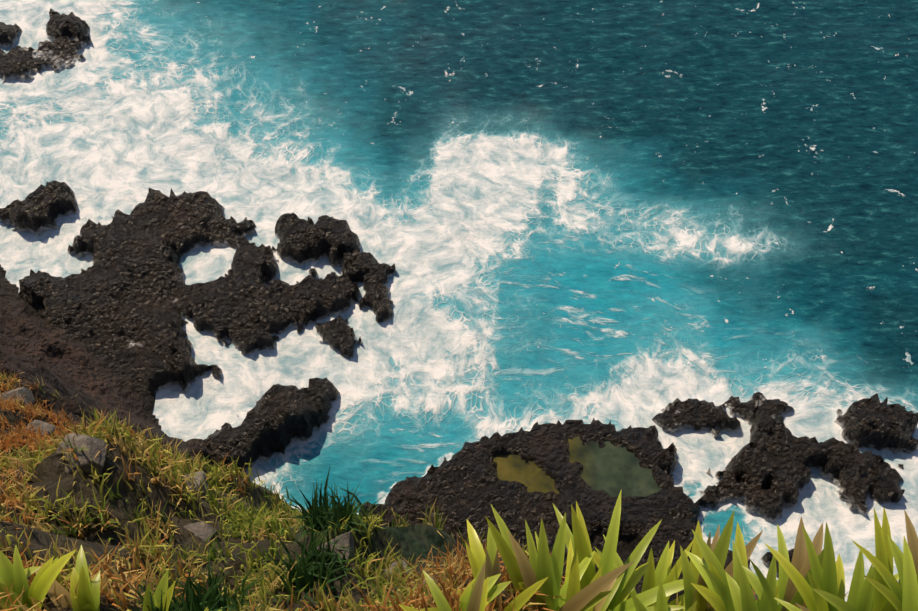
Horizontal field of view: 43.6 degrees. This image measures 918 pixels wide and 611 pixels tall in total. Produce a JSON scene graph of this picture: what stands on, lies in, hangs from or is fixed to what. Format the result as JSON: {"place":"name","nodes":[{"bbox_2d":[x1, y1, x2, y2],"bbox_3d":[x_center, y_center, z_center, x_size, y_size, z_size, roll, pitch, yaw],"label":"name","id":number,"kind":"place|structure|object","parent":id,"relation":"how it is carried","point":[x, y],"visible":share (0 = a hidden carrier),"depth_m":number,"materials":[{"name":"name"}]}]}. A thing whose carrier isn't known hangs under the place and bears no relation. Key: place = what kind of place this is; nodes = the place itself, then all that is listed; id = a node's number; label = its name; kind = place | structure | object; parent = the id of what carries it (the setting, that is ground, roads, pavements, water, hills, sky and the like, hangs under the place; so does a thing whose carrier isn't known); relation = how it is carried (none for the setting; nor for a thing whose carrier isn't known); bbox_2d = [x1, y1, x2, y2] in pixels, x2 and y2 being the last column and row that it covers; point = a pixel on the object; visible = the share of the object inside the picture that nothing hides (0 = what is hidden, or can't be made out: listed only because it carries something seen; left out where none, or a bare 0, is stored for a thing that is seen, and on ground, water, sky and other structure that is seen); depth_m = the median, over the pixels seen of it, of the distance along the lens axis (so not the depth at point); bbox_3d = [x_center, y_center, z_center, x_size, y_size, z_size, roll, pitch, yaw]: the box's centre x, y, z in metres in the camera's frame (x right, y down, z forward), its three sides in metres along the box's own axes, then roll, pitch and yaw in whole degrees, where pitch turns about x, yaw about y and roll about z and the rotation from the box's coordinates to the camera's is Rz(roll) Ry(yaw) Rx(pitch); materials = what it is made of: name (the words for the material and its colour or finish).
{"place":"outdoors","nodes":[
{"label":"outdoors","id":0,"kind":"place"},
{"bbox_2d":[0,0,917,601],"bbox_3d":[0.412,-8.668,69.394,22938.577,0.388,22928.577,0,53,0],"label":"sea","id":1,"kind":"structure","parent":0,"point":[620,214],"depth_m":67.84,"materials":[{"name":"teal liquid"}]},
{"bbox_2d":[0,8,917,610],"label":"terrain","id":2,"kind":"structure","parent":0,"point":[104,332],"depth_m":56.75,"materials":[{"name":"black stone"}]},
{"bbox_2d":[0,387,34,405],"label":"boulder","id":3,"kind":"object","parent":2,"relation":"on","point":[28,396],"visible":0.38,"depth_m":23.27,"materials":[{"name":"grey stone"}]},
{"bbox_2d":[24,566,40,577],"bbox_3d":[-2.878,1.657,7.037,0.529,0.444,0.556,14,54,11],"label":"plant","id":4,"kind":"object","parent":2,"relation":"on","point":[29,571],"visible":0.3,"depth_m":7.08,"materials":[{"name":"green plant"}]},
{"bbox_2d":[0,545,75,610],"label":"plant","id":5,"kind":"object","parent":2,"relation":"on","point":[48,572],"visible":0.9,"depth_m":6.99,"materials":[{"name":"green plant"}]},
{"bbox_2d":[26,420,56,438],"bbox_3d":[-7.321,2.214,20.003,0.592,0.351,0.452,-26,72,-27],"label":"boulder","id":6,"kind":"object","parent":2,"relation":"on","point":[42,425],"visible":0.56,"depth_m":19.90,"materials":[{"name":"grey stone"}]},
{"bbox_2d":[33,545,100,610],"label":"plant","id":7,"kind":"object","parent":2,"relation":"on","point":[87,596],"visible":0.9,"depth_m":7.16,"materials":[{"name":"green plant"}]},
{"bbox_2d":[55,433,106,475],"bbox_3d":[-3.587,1.428,10.893,0.487,0.318,0.436,-8,53,-6],"label":"boulder","id":8,"kind":"object","parent":2,"relation":"on","point":[94,446],"visible":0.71,"depth_m":10.80,"materials":[{"name":"grey stone"}]},
{"bbox_2d":[142,570,174,610],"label":"plant","id":9,"kind":"object","parent":2,"relation":"on","point":[162,586],"visible":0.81,"depth_m":7.39,"materials":[{"name":"green plant"}]},
{"bbox_2d":[182,471,207,498],"bbox_3d":[-2.953,2.049,12.708,0.326,0.325,0.461,11,70,5],"label":"boulder","id":10,"kind":"object","parent":2,"relation":"on","point":[199,475],"visible":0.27,"depth_m":12.63,"materials":[{"name":"grey stone"}]},
{"bbox_2d":[183,521,218,542],"bbox_3d":[-2.579,2.290,11.347,0.376,0.255,0.317,32,59,22],"label":"boulder","id":11,"kind":"object","parent":2,"relation":"on","point":[202,530],"visible":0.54,"depth_m":11.27,"materials":[{"name":"grey stone"}]},
{"bbox_2d":[317,531,354,564],"bbox_3d":[-1.112,2.279,10.287,0.345,0.321,0.488,-2,53,-1],"label":"boulder","id":12,"kind":"object","parent":2,"relation":"on","point":[347,539],"visible":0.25,"depth_m":10.24,"materials":[{"name":"grey stone"}]},
{"bbox_2d":[384,559,411,577],"bbox_3d":[-0.587,2.519,10.571,0.337,0.210,0.316,-28,58,-19],"label":"boulder","id":13,"kind":"object","parent":2,"relation":"on","point":[393,564],"visible":0.17,"depth_m":10.61,"materials":[{"name":"grey stone"}]},
{"bbox_2d":[398,560,488,610],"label":"plant","id":14,"kind":"object","parent":2,"relation":"on","point":[477,599],"visible":1,"depth_m":6.28,"materials":[{"name":"green plant"}]},
{"bbox_2d":[0,370,899,610],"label":"grass","id":15,"kind":"structure","parent":2,"relation":"on","point":[314,518],"depth_m":10.13,"materials":[{"name":"green plant"}]},
{"bbox_2d":[417,573,511,610],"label":"plant","id":16,"kind":"object","parent":2,"relation":"on","point":[494,591],"visible":0.44,"depth_m":6.84,"materials":[{"name":"green plant"}]},
{"bbox_2d":[452,519,547,610],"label":"plant","id":17,"kind":"object","parent":2,"relation":"on","point":[477,556],"visible":0.58,"depth_m":8.87,"materials":[{"name":"green plant"}]},
{"bbox_2d":[493,455,559,493],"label":"tide pool","id":18,"kind":"structure","parent":2,"relation":"on","point":[531,476],"depth_m":55.50,"materials":[{"name":"liquid"}]},
{"bbox_2d":[485,505,633,610],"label":"plant","id":19,"kind":"object","parent":2,"relation":"on","point":[541,564],"visible":0.83,"depth_m":8.95,"materials":[{"name":"green plant"}]},
{"bbox_2d":[535,532,624,610],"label":"plant","id":20,"kind":"object","parent":2,"relation":"on","point":[572,573],"visible":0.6,"depth_m":9.14,"materials":[{"name":"green plant"}]},
{"bbox_2d":[568,436,661,496],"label":"tide pool","id":21,"kind":"structure","parent":2,"relation":"on","point":[612,470],"depth_m":55.59,"materials":[{"name":"liquid"}]},
{"bbox_2d":[553,491,684,610],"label":"plant","id":22,"kind":"object","parent":2,"relation":"on","point":[580,540],"visible":0.5,"depth_m":9.49,"materials":[{"name":"green plant"}]},
{"bbox_2d":[593,534,692,610],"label":"plant","id":23,"kind":"object","parent":2,"relation":"on","point":[662,572],"visible":0.44,"depth_m":10.16,"materials":[{"name":"green plant"}]},
{"bbox_2d":[608,580,696,610],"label":"plant","id":24,"kind":"object","parent":2,"relation":"on","point":[661,603],"visible":0.97,"depth_m":9.23,"materials":[{"name":"green plant"}]},
{"bbox_2d":[680,510,762,610],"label":"plant","id":25,"kind":"object","parent":2,"relation":"on","point":[719,546],"visible":0.54,"depth_m":9.15,"materials":[{"name":"green plant"}]},
{"bbox_2d":[685,522,778,610],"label":"plant","id":26,"kind":"object","parent":2,"relation":"on","point":[716,595],"visible":0.62,"depth_m":8.16,"materials":[{"name":"green plant"}]},
{"bbox_2d":[726,555,776,610],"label":"plant","id":27,"kind":"object","parent":2,"relation":"on","point":[743,598],"visible":0.69,"depth_m":7.46,"materials":[{"name":"green plant"}]},
{"bbox_2d":[742,517,823,610],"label":"plant","id":28,"kind":"object","parent":2,"relation":"on","point":[788,590],"visible":0.52,"depth_m":7.50,"materials":[{"name":"green plant"}]},
{"bbox_2d":[774,550,874,610],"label":"plant","id":29,"kind":"object","parent":2,"relation":"on","point":[861,594],"visible":0.69,"depth_m":6.60,"materials":[{"name":"green plant"}]},
{"bbox_2d":[764,522,898,610],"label":"plant","id":30,"kind":"object","parent":2,"relation":"on","point":[830,578],"visible":0.77,"depth_m":7.00,"materials":[{"name":"green plant"}]},
{"bbox_2d":[812,507,900,610],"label":"plant","id":31,"kind":"object","parent":2,"relation":"on","point":[884,556],"visible":0.58,"depth_m":6.36,"materials":[{"name":"green plant"}]},
{"bbox_2d":[852,510,917,610],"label":"plant","id":32,"kind":"object","parent":2,"relation":"on","point":[894,596],"visible":0.75,"depth_m":5.91,"materials":[{"name":"green plant"}]},
{"bbox_2d":[902,536,917,610],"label":"plant","id":33,"kind":"object","parent":2,"relation":"on","point":[910,594],"visible":1,"depth_m":5.69,"materials":[{"name":"green plant"}]}
]}

